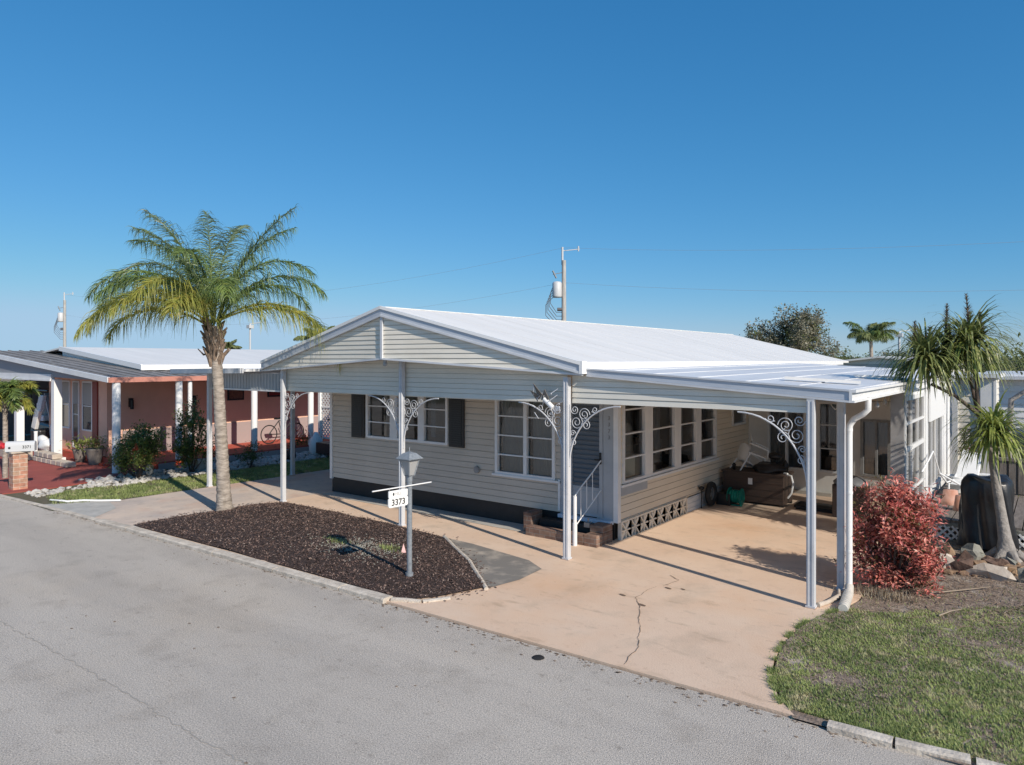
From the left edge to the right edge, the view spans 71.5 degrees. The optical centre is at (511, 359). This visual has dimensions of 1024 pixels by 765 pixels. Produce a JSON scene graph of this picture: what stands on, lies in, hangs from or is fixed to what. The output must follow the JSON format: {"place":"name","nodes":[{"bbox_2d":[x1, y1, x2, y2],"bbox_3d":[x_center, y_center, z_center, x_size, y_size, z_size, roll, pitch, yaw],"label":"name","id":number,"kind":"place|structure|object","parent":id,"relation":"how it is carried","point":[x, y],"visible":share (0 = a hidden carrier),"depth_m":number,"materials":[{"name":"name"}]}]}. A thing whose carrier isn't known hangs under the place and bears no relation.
{"place":"outdoors","nodes":[
{"label":"outdoors","id":0,"kind":"place"},
{"bbox_2d":[0,441,145,494],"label":"neighbour driveway","id":1,"kind":"structure","parent":0,"point":[41,475],"depth_m":17.20,"materials":[{"name":"concrete"}]},
{"bbox_2d":[0,441,36,489],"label":"mailbox pillar","id":2,"kind":"structure","parent":1,"relation":"on","point":[18,451],"depth_m":15.22,"materials":[{"name":"brick"}]},
{"bbox_2d":[0,377,41,477],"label":"palm","id":3,"kind":"object","parent":1,"relation":"on","point":[11,394],"visible":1,"depth_m":16.65,"materials":[{"name":"plant"}]},
{"bbox_2d":[0,449,75,467],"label":"stone edging","id":4,"kind":"object","parent":1,"relation":"on","point":[49,457],"visible":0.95,"depth_m":18.95,"materials":[{"name":"stone"}]},
{"bbox_2d":[31,395,49,450],"bbox_3d":[-14.144,1.910,21.562,0.942,1.720,0.500,0,0,37],"label":"umbrella","id":5,"kind":"object","parent":1,"relation":"on","point":[39,409],"visible":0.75,"depth_m":21.35,"materials":[{"name":"white fabric"}]},
{"bbox_2d":[38,426,50,451],"bbox_3d":[-13.297,2.290,20.351,0.948,0.960,0.433,0,0,37],"label":"swan statue","id":6,"kind":"object","parent":1,"relation":"on","point":[44,442],"visible":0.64,"depth_m":20.15,"materials":[{"name":"white plastic"}]},
{"bbox_2d":[61,434,94,461],"bbox_3d":[-11.739,2.402,19.366,0.985,0.735,0.722,0,0,13],"label":"planter","id":7,"kind":"object","parent":1,"relation":"on","point":[79,456],"visible":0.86,"depth_m":19.26,"materials":[{"name":"grey"}]},
{"bbox_2d":[75,435,108,464],"bbox_3d":[-11.072,2.347,18.852,0.950,0.846,0.851,0,0,29],"label":"planter","id":8,"kind":"object","parent":1,"relation":"on","point":[94,454],"visible":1,"depth_m":18.79,"materials":[{"name":"grey"}]},
{"bbox_2d":[44,502,115,516],"bbox_3d":[-7.929,2.779,13.424,2.100,0.001,0.990,0,0,37],"label":"driveway apron","id":9,"kind":"object","parent":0,"point":[93,509],"visible":0.8,"depth_m":13.40,"materials":[{"name":"concrete"}]},
{"bbox_2d":[0,436,329,510],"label":"side yard","id":10,"kind":"structure","parent":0,"point":[40,500],"depth_m":15.45,"materials":[{"name":"plant"}]},
{"bbox_2d":[50,499,120,502],"bbox_3d":[-8.393,2.754,13.891,1.452,0.052,0.219,0,0,4],"label":"white pipe","id":11,"kind":"object","parent":10,"relation":"on","point":[96,500],"visible":1,"depth_m":13.90,"materials":[{"name":"white"}]},
{"bbox_2d":[0,346,329,472],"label":"neighbouring house","id":12,"kind":"structure","parent":10,"relation":"on","point":[108,394],"depth_m":20.52,"materials":[{"name":"pink"}]},
{"bbox_2d":[30,388,48,431],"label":"window","id":13,"kind":"structure","parent":12,"relation":"in","point":[44,421],"depth_m":23.70,"materials":[{"name":"black"}]},
{"bbox_2d":[62,380,70,428],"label":"window","id":14,"kind":"structure","parent":12,"relation":"in","point":[66,407],"depth_m":20.67,"materials":[{"name":"grey"}]},
{"bbox_2d":[72,381,79,446],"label":"window","id":15,"kind":"structure","parent":12,"relation":"in","point":[75,407],"depth_m":20.30,"materials":[{"name":"grey"}]},
{"bbox_2d":[82,381,91,431],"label":"window","id":16,"kind":"structure","parent":12,"relation":"in","point":[86,409],"depth_m":19.86,"materials":[{"name":"grey"}]},
{"bbox_2d":[227,390,243,400],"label":"window","id":17,"kind":"structure","parent":12,"relation":"attached to","point":[235,394],"depth_m":22.11,"materials":[{"name":"black"}]},
{"bbox_2d":[260,414,303,443],"bbox_3d":[-7.204,2.167,22.364,0.400,0.862,1.596,0,0,37],"label":"bicycle","id":18,"kind":"object","parent":12,"relation":"on","point":[276,434],"visible":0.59,"depth_m":22.16,"materials":[{"name":"black metal"}]},
{"bbox_2d":[286,426,329,446],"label":"red flowers","id":19,"kind":"object","parent":12,"relation":"on","point":[302,439],"visible":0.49,"depth_m":21.69,"materials":[{"name":"plant"}]},
{"bbox_2d":[145,458,206,475],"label":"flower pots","id":20,"kind":"object","parent":10,"relation":"on","point":[202,466],"visible":0.77,"depth_m":17.78,"materials":[{"name":"white stone"}]},
{"bbox_2d":[308,432,321,454],"bbox_3d":[-5.812,2.455,20.887,0.505,0.690,0.395,0,0,6],"label":"white jug","id":21,"kind":"object","parent":10,"relation":"on","point":[314,439],"visible":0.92,"depth_m":20.73,"materials":[{"name":"white plastic"}]},
{"bbox_2d":[316,418,329,454],"bbox_3d":[-5.132,2.230,20.341,1.150,1.140,0.500,0,0,37],"label":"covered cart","id":22,"kind":"object","parent":10,"relation":"on","point":[323,447],"visible":0.2,"depth_m":20.38,"materials":[{"name":"black"}]},
{"bbox_2d":[318,393,329,440],"bbox_3d":[-5.460,1.575,21.724,1.350,2.450,0.100,0,0,37],"label":"lattice screen","id":23,"kind":"object","parent":10,"relation":"on","point":[322,407],"visible":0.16,"depth_m":22.00,"materials":[{"name":"white"}]},
{"bbox_2d":[24,451,329,497],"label":"white gravel","id":24,"kind":"structure","parent":0,"point":[157,474],"depth_m":17.02,"materials":[{"name":"gravel"}]},
{"bbox_2d":[106,419,169,477],"bbox_3d":[-8.782,2.101,16.769,1.934,1.385,1.342,0,0,37],"label":"hibiscus bush","id":25,"kind":"object","parent":24,"relation":"on","point":[147,444],"visible":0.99,"depth_m":16.55,"materials":[{"name":"green plant"}]},
{"bbox_2d":[167,395,215,471],"bbox_3d":[-7.923,1.825,17.548,1.696,1.933,1.028,0,0,37],"label":"hibiscus bush","id":26,"kind":"object","parent":24,"relation":"on","point":[187,447],"visible":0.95,"depth_m":17.43,"materials":[{"name":"green plant"}]},
{"bbox_2d":[233,439,268,466],"bbox_3d":[-6.861,2.441,18.543,1.005,0.700,0.728,0,0,37],"label":"shrub","id":27,"kind":"object","parent":24,"relation":"on","point":[251,457],"visible":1,"depth_m":18.52,"materials":[{"name":"green plant"}]},
{"bbox_2d":[95,469,331,525],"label":"side driveway","id":28,"kind":"structure","parent":0,"point":[131,511],"depth_m":14.29,"materials":[{"name":"concrete"}]},
{"bbox_2d":[66,511,98,520],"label":"kerb","id":29,"kind":"structure","parent":28,"relation":"on","point":[82,516],"depth_m":12.63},
{"bbox_2d":[95,519,132,530],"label":"kerb","id":30,"kind":"structure","parent":28,"relation":"on","point":[113,524],"depth_m":11.95,"materials":[{"name":"concrete"}]},
{"bbox_2d":[273,530,431,564],"bbox_3d":[-2.249,2.694,10.351,2.694,0.052,1.302,0,0,37],"label":"plant","id":31,"kind":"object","parent":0,"point":[358,545],"depth_m":10.24,"materials":[{"name":"green plant"}]},
{"bbox_2d":[323,491,522,530],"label":"path","id":32,"kind":"structure","parent":0,"point":[479,520],"depth_m":12.78,"materials":[{"name":"concrete"}]},
{"bbox_2d":[0,497,958,764],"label":"road","id":33,"kind":"structure","parent":0,"point":[308,673],"depth_m":6.10,"materials":[{"name":"asphalt"}]},
{"bbox_2d":[0,621,250,764],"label":"road crack","id":34,"kind":"object","parent":33,"relation":"on","point":[137,699],"visible":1,"depth_m":5.84,"materials":[{"name":"grey"}]},
{"bbox_2d":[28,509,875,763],"bbox_3d":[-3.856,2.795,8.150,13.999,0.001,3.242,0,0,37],"label":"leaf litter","id":35,"kind":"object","parent":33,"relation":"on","point":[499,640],"visible":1,"depth_m":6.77,"materials":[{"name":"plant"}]},
{"bbox_2d":[137,484,885,718],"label":"driveway","id":36,"kind":"structure","parent":0,"point":[726,618],"depth_m":8.47,"materials":[{"name":"concrete"}]},
{"bbox_2d":[126,526,165,539],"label":"kerb","id":37,"kind":"structure","parent":36,"relation":"on","point":[144,532],"depth_m":11.39,"materials":[{"name":"concrete"}]},
{"bbox_2d":[158,535,220,554],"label":"kerb","id":38,"kind":"structure","parent":36,"relation":"on","point":[209,550],"depth_m":10.63,"materials":[{"name":"concrete"}]},
{"bbox_2d":[212,550,280,571],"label":"kerb","id":39,"kind":"structure","parent":36,"relation":"on","point":[248,561],"depth_m":9.78,"materials":[{"name":"concrete"}]},
{"bbox_2d":[134,501,483,598],"bbox_3d":[-2.862,2.734,10.982,6.840,0.097,2.740,0,0,37],"label":"mulch bed","id":40,"kind":"object","parent":36,"relation":"on","point":[358,567],"visible":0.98,"depth_m":10.32,"materials":[{"name":"wood"}]},
{"bbox_2d":[73,203,341,510],"bbox_3d":[-5.515,-0.114,13.107,4.407,5.782,3.424,0,0,-29],"label":"palm tree","id":41,"kind":"object","parent":40,"relation":"on","point":[211,291],"visible":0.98,"depth_m":12.99,"materials":[{"name":"plant"}]},
{"bbox_2d":[372,447,430,576],"bbox_3d":[-1.378,1.950,8.855,0.243,1.700,0.917,0,0,37],"label":"lamp post","id":42,"kind":"object","parent":40,"relation":"on","point":[409,461],"visible":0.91,"depth_m":8.93,"materials":[{"name":"grey metal"}]},
{"bbox_2d":[388,485,407,507],"bbox_3d":[-1.407,1.687,8.783,0.020,0.247,0.300,0,0,43],"label":"address sign","id":43,"kind":"object","parent":42,"relation":"hanging from","point":[397,498],"visible":1,"depth_m":8.77,"materials":[{"name":"white"}]},
{"bbox_2d":[273,566,346,590],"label":"kerb","id":44,"kind":"structure","parent":36,"relation":"on","point":[312,579],"depth_m":8.99,"materials":[{"name":"concrete"}]},
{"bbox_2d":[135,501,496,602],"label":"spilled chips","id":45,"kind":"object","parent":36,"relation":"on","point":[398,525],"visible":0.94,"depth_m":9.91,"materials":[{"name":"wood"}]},
{"bbox_2d":[339,584,392,603],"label":"kerb","id":46,"kind":"structure","parent":36,"relation":"on","point":[374,596],"depth_m":8.38,"materials":[{"name":"concrete"}]},
{"bbox_2d":[391,597,421,602],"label":"kerb","id":47,"kind":"structure","parent":36,"relation":"on","point":[399,599],"depth_m":8.17,"materials":[{"name":"concrete"}]},
{"bbox_2d":[451,539,540,586],"bbox_3d":[-0.228,2.776,10.007,0.872,0.001,2.536,0,0,-17],"label":"concrete patch","id":48,"kind":"object","parent":36,"relation":"on","point":[503,568],"visible":1,"depth_m":9.65,"materials":[{"name":"concrete"}]},
{"bbox_2d":[170,306,954,609],"bbox_3d":[2.857,0.963,17.938,13.824,3.716,16.220,0,0,37],"label":"mobile home","id":49,"kind":"object","parent":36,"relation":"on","point":[659,423],"visible":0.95,"depth_m":12.26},
{"bbox_2d":[366,395,448,444],"bbox_3d":[-2.008,1.080,13.763,2.230,0.970,0.198,0,0,37],"label":"window","id":50,"kind":"structure","parent":49,"relation":"in","point":[422,425],"depth_m":13.46,"materials":[{"name":"white glass"}]},
{"bbox_2d":[495,400,556,479],"bbox_3d":[0.257,1.295,12.034,1.250,1.340,0.199,0,0,37],"label":"window","id":51,"kind":"structure","parent":49,"relation":"in","point":[515,415],"depth_m":12.03,"materials":[{"name":"white glass"}]},
{"bbox_2d":[530,383,563,418],"bbox_3d":[0.494,0.580,9.983,0.585,0.501,0.097,0,0,37],"label":"wall ornament","id":52,"kind":"object","parent":49,"relation":"attached to","point":[538,394],"depth_m":9.98,"materials":[{"name":"white metal"}]},
{"bbox_2d":[571,399,602,518],"bbox_3d":[1.159,1.545,11.220,0.620,1.850,0.100,0,0,37],"label":"door","id":53,"kind":"structure","parent":49,"relation":"in","point":[587,452],"depth_m":11.22,"materials":[{"name":"grey metal"}]},
{"bbox_2d":[621,405,716,483],"bbox_3d":[2.809,1.160,12.589,0.199,1.530,3.830,0,0,37],"label":"window","id":54,"kind":"structure","parent":49,"relation":"in","point":[650,418],"depth_m":12.32,"materials":[{"name":"white glass"}]},
{"bbox_2d":[731,410,745,425],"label":"window","id":55,"kind":"structure","parent":49,"relation":"in","point":[743,416],"depth_m":15.17,"materials":[{"name":"grey glass"}]},
{"bbox_2d":[767,411,805,470],"bbox_3d":[5.859,1.575,15.117,0.810,1.460,0.199,0,0,37],"label":"window","id":56,"kind":"structure","parent":49,"relation":"in","point":[785,448],"depth_m":15.13,"materials":[{"name":"black glass"}]},
{"bbox_2d":[817,401,836,472],"bbox_3d":[6.485,1.575,14.570,0.430,1.460,0.090,0,0,37],"label":"window","id":57,"kind":"structure","parent":49,"relation":"in","point":[819,403],"depth_m":14.63,"materials":[{"name":"black glass"}]},
{"bbox_2d":[860,419,890,477],"bbox_3d":[7.214,1.740,14.083,0.540,1.130,0.201,0,0,37],"label":"window","id":58,"kind":"structure","parent":49,"relation":"in","point":[875,435],"depth_m":14.08,"materials":[{"name":"grey glass"}]},
{"bbox_2d":[905,392,923,507],"bbox_3d":[6.500,1.500,11.500,0.070,1.900,1.930,0,0,37],"label":"window","id":59,"kind":"structure","parent":49,"relation":"in","point":[920,442],"depth_m":11.74,"materials":[{"name":"white glass"}]},
{"bbox_2d":[928,416,941,491],"bbox_3d":[7.924,1.465,13.364,0.070,1.830,2.140,0,0,37],"label":"window","id":60,"kind":"structure","parent":49,"relation":"in","point":[938,422],"depth_m":13.63,"materials":[{"name":"glass"}]},
{"bbox_2d":[523,509,611,547],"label":"entry steps","id":61,"kind":"structure","parent":36,"relation":"on","point":[594,535],"depth_m":11.02,"materials":[{"name":"brick"}]},
{"bbox_2d":[572,460,600,545],"bbox_3d":[1.142,2.176,10.839,0.615,1.249,0.071,0,0,-42],"label":"handrail","id":62,"kind":"object","parent":36,"relation":"on","point":[574,532],"visible":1,"depth_m":10.67,"materials":[{"name":"metal"}]},
{"bbox_2d":[705,481,716,505],"bbox_3d":[3.789,2.540,13.527,0.110,0.460,0.460,0,0,37],"label":"spare wheel","id":63,"kind":"object","parent":36,"relation":"on","point":[710,501],"visible":1,"depth_m":13.44,"materials":[{"name":"black rubber"}]},
{"bbox_2d":[716,490,734,505],"bbox_3d":[4.143,2.670,13.760,0.280,0.220,0.340,0,0,37],"label":"black box","id":64,"kind":"object","parent":36,"relation":"on","point":[721,499],"visible":0.8,"depth_m":13.63,"materials":[{"name":"black"}]},
{"bbox_2d":[726,487,744,506],"bbox_3d":[4.284,2.616,13.615,0.280,0.341,0.330,0,0,37],"label":"hose reel","id":65,"kind":"object","parent":36,"relation":"on","point":[737,496],"visible":1,"depth_m":13.54,"materials":[{"name":"teal plastic"}]},
{"bbox_2d":[721,466,793,507],"bbox_3d":[4.817,2.473,13.950,1.220,0.615,0.640,0,0,37],"label":"storage chest","id":66,"kind":"object","parent":36,"relation":"on","point":[768,488],"visible":0.77,"depth_m":13.66,"materials":[{"name":"black"}]},
{"bbox_2d":[729,443,761,469],"bbox_3d":[4.645,2.019,14.191,0.519,0.744,0.424,0,0,-16],"label":"plastic chair","id":67,"kind":"object","parent":66,"relation":"on","point":[743,450],"visible":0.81,"depth_m":14.14,"materials":[{"name":"white"}]},
{"bbox_2d":[744,433,768,465],"bbox_3d":[4.844,1.843,14.129,0.496,0.760,0.449,0,0,19],"label":"plastic chair","id":68,"kind":"object","parent":66,"relation":"on","point":[751,442],"visible":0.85,"depth_m":14.01,"materials":[{"name":"white"}]},
{"bbox_2d":[753,461,786,473],"bbox_3d":[4.993,2.101,13.773,0.631,0.248,0.462,0,0,18],"label":"black cover","id":69,"kind":"object","parent":66,"relation":"on","point":[765,467],"visible":0.84,"depth_m":13.61,"materials":[{"name":"black"}]},
{"bbox_2d":[764,607,838,718],"bbox_3d":[2.731,2.759,6.796,0.484,0.046,2.938,0,0,32],"label":"lawn edge","id":70,"kind":"object","parent":36,"relation":"on","point":[771,671],"visible":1,"depth_m":6.58,"materials":[{"name":"green plant"}]},
{"bbox_2d":[816,589,841,607],"bbox_3d":[3.708,2.753,8.229,0.131,0.063,0.727,0,0,43],"label":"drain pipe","id":71,"kind":"object","parent":36,"relation":"on","point":[838,595],"visible":0.99,"depth_m":8.11,"materials":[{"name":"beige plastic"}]},
{"bbox_2d":[838,583,853,611],"bbox_3d":[3.849,2.729,8.178,0.115,0.147,0.779,0,0,30],"label":"drain pipe","id":72,"kind":"object","parent":36,"relation":"on","point":[846,599],"visible":1,"depth_m":8.08,"materials":[{"name":"plastic"}]},
{"bbox_2d":[0,369,1022,746],"bbox_3d":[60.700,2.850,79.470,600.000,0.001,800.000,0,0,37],"label":"ground","id":73,"kind":"structure","parent":0,"point":[774,665],"depth_m":6.09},
{"bbox_2d":[0,494,37,505],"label":"kerb","id":74,"kind":"structure","parent":73,"relation":"on","point":[18,500],"depth_m":14.12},
{"bbox_2d":[54,292,73,346],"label":"utility pole","id":75,"kind":"object","parent":73,"relation":"on","point":[61,316],"visible":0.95,"depth_m":81.90,"materials":[{"name":"white wood"}]},
{"bbox_2d":[68,283,1007,324],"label":"power line","id":76,"kind":"object","parent":75,"relation":"attached to","point":[676,288],"visible":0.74,"depth_m":42.56,"materials":[{"name":"grey"}]},
{"bbox_2d":[293,325,334,340],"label":"palm tree","id":77,"kind":"object","parent":73,"relation":"on","point":[300,338],"visible":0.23,"depth_m":41.24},
{"bbox_2d":[545,246,579,320],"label":"utility pole","id":78,"kind":"object","parent":73,"relation":"on","point":[558,290],"visible":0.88,"depth_m":47.70,"materials":[{"name":"white wood"}]},
{"bbox_2d":[72,242,1009,297],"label":"power line","id":79,"kind":"object","parent":78,"relation":"attached to","point":[631,249],"visible":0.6,"depth_m":45.29,"materials":[{"name":"grey"}]},
{"bbox_2d":[739,303,853,359],"bbox_3d":[15.452,-0.168,39.086,6.054,5.950,5.634,0,0,37],"label":"tree","id":80,"kind":"object","parent":73,"relation":"on","point":[797,333],"visible":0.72,"depth_m":38.33,"materials":[{"name":"green plant"}]},
{"bbox_2d":[843,321,899,356],"bbox_3d":[20.231,0.289,40.083,2.839,5.032,3.302,0,0,37],"label":"palm tree","id":81,"kind":"object","parent":73,"relation":"on","point":[875,332],"visible":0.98,"depth_m":39.86,"materials":[{"name":"plant"}]},
{"bbox_2d":[843,356,964,371],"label":"distant house","id":82,"kind":"structure","parent":73,"relation":"on","point":[862,362],"depth_m":33.20,"materials":[{"name":"grey"}]},
{"bbox_2d":[0,0,1023,362],"label":"sky","id":83,"kind":"structure","parent":0,"point":[710,141],"materials":[{"name":"blue"}]},
{"bbox_2d":[794,501,831,512],"bbox_3d":[5.719,2.745,13.311,0.770,0.070,0.600,0,0,37],"label":"door mat","id":84,"kind":"object","parent":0,"point":[820,507],"depth_m":13.22,"materials":[{"name":"black rubber"}]},
{"bbox_2d":[832,475,869,519],"bbox_3d":[6.027,2.415,12.636,0.600,0.730,0.600,0,0,37],"label":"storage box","id":85,"kind":"object","parent":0,"point":[859,481],"visible":0.48,"depth_m":12.41,"materials":[{"name":"brown"}]},
{"bbox_2d":[774,497,1023,764],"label":"yard","id":86,"kind":"structure","parent":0,"point":[810,718],"depth_m":6.81,"materials":[{"name":"plant"}]},
{"bbox_2d":[777,611,851,660],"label":"edge gravel","id":87,"kind":"structure","parent":86,"relation":"on","point":[825,618],"depth_m":7.19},
{"bbox_2d":[827,720,893,748],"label":"kerb","id":88,"kind":"structure","parent":86,"relation":"on","point":[863,734],"depth_m":5.25,"materials":[{"name":"concrete"}]},
{"bbox_2d":[833,579,922,603],"bbox_3d":[4.275,2.708,8.426,1.060,0.144,0.580,0,0,37],"label":"weed tuft","id":89,"kind":"object","parent":86,"relation":"on","point":[880,593],"visible":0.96,"depth_m":8.31,"materials":[{"name":"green plant"}]},
{"bbox_2d":[833,468,959,597],"bbox_3d":[4.649,2.130,8.734,1.428,1.605,1.434,0,0,37],"label":"croton bush","id":90,"kind":"object","parent":86,"relation":"on","point":[903,537],"visible":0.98,"depth_m":8.46,"materials":[{"name":"red plant"}]},
{"bbox_2d":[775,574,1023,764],"bbox_3d":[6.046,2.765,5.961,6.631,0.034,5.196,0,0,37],"label":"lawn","id":91,"kind":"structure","parent":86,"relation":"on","point":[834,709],"depth_m":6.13,"materials":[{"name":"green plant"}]},
{"bbox_2d":[813,564,1023,653],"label":"mulch litter","id":92,"kind":"object","parent":86,"relation":"on","point":[979,578],"visible":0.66,"depth_m":8.08,"materials":[{"name":"wood"}]},
{"bbox_2d":[895,737,970,764],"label":"kerb","id":93,"kind":"structure","parent":86,"relation":"on","point":[912,747],"depth_m":5.03,"materials":[{"name":"concrete"}]},
{"bbox_2d":[865,293,1023,562],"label":"strap leaf tree","id":94,"kind":"object","parent":86,"relation":"on","point":[959,349],"visible":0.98,"depth_m":10.01,"materials":[{"name":"green plant"}]},
{"bbox_2d":[937,553,954,568],"bbox_3d":[5.740,2.716,9.402,0.238,0.332,0.166,0,0,21],"label":"rock","id":95,"kind":"object","parent":86,"relation":"on","point":[948,558],"visible":0.35,"depth_m":9.36,"materials":[{"name":"beige stone"}]},
{"bbox_2d":[941,542,954,556],"bbox_3d":[6.029,2.723,9.860,0.131,0.404,0.197,0,0,-26],"label":"rock","id":96,"kind":"object","parent":86,"relation":"on","point":[946,545],"visible":0.31,"depth_m":9.83,"materials":[{"name":"beige stone"}]},
{"bbox_2d":[950,549,973,570],"bbox_3d":[5.901,2.689,9.340,0.316,0.432,0.258,0,0,37],"label":"rock","id":97,"kind":"object","parent":86,"relation":"on","point":[966,560],"visible":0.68,"depth_m":9.26,"materials":[{"name":"brown stone"}]},
{"bbox_2d":[913,547,1020,576],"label":"stones","id":98,"kind":"object","parent":86,"relation":"on","point":[1014,572],"visible":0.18,"depth_m":9.21,"materials":[{"name":"stone"}]},
{"bbox_2d":[960,543,984,559],"bbox_3d":[6.489,2.728,10.009,0.295,0.310,0.271,0,0,-23],"label":"rock","id":99,"kind":"object","parent":86,"relation":"on","point":[975,551],"visible":0.53,"depth_m":9.94,"materials":[{"name":"grey stone"}]},
{"bbox_2d":[952,372,1005,473],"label":"beige shed","id":100,"kind":"structure","parent":86,"relation":"on","point":[989,395],"depth_m":16.47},
{"bbox_2d":[956,473,1019,550],"bbox_3d":[6.982,2.227,10.437,0.765,1.106,0.532,0,0,37],"label":"covered grill","id":101,"kind":"object","parent":86,"relation":"on","point":[977,524],"visible":0.8,"depth_m":10.30,"materials":[{"name":"black"}]},
{"bbox_2d":[976,757,1005,764],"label":"kerb","id":102,"kind":"structure","parent":86,"relation":"on","point":[980,761],"depth_m":4.87,"materials":[{"name":"concrete"}]},
{"bbox_2d":[965,562,1017,581],"bbox_3d":[6.142,2.740,9.111,0.246,0.277,0.576,0,0,-42],"label":"rock","id":103,"kind":"object","parent":86,"relation":"on","point":[994,572],"visible":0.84,"depth_m":9.03,"materials":[{"name":"beige stone"}]},
{"bbox_2d":[981,555,1009,565],"bbox_3d":[6.521,2.765,9.616,0.300,0.209,0.200,0,0,8],"label":"rock","id":104,"kind":"object","parent":86,"relation":"on","point":[995,561],"visible":0.57,"depth_m":9.55,"materials":[{"name":"brown stone"}]},
{"bbox_2d":[984,332,1023,457],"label":"frangipani tree","id":105,"kind":"object","parent":86,"relation":"on","point":[1012,399],"visible":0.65,"depth_m":14.22,"materials":[{"name":"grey plant"}]},
{"bbox_2d":[916,483,1023,550],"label":"wooden deck","id":106,"kind":"structure","parent":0,"point":[951,517],"depth_m":11.04,"materials":[{"name":"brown wood"}]},
{"bbox_2d":[941,489,957,505],"bbox_3d":[7.491,2.340,12.147,0.290,0.240,0.290,0,0,37],"label":"flower pot","id":107,"kind":"object","parent":106,"relation":"on","point":[948,498],"visible":0.74,"depth_m":12.06,"materials":[{"name":"ceramic"}]},
{"bbox_2d":[921,450,981,488],"bbox_3d":[7.795,2.014,12.526,0.443,0.896,3.034,0,0,45],"label":"patio lounger","id":108,"kind":"object","parent":106,"relation":"on","point":[970,467],"visible":0.48,"depth_m":13.27,"materials":[{"name":"white"}]},
{"bbox_2d":[945,474,962,492],"bbox_3d":[8.317,2.310,13.277,0.400,0.300,0.400,0,0,37],"label":"white pot","id":109,"kind":"object","parent":106,"relation":"on","point":[954,486],"visible":0.38,"depth_m":13.18,"materials":[{"name":"ceramic"}]},
{"bbox_2d":[987,371,1023,427],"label":"white siding house","id":110,"kind":"structure","parent":0,"point":[1017,382],"depth_m":22.06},
{"bbox_2d":[998,457,1023,494],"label":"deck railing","id":111,"kind":"object","parent":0,"point":[1012,472],"visible":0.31,"depth_m":12.97,"materials":[{"name":"grey wood"}]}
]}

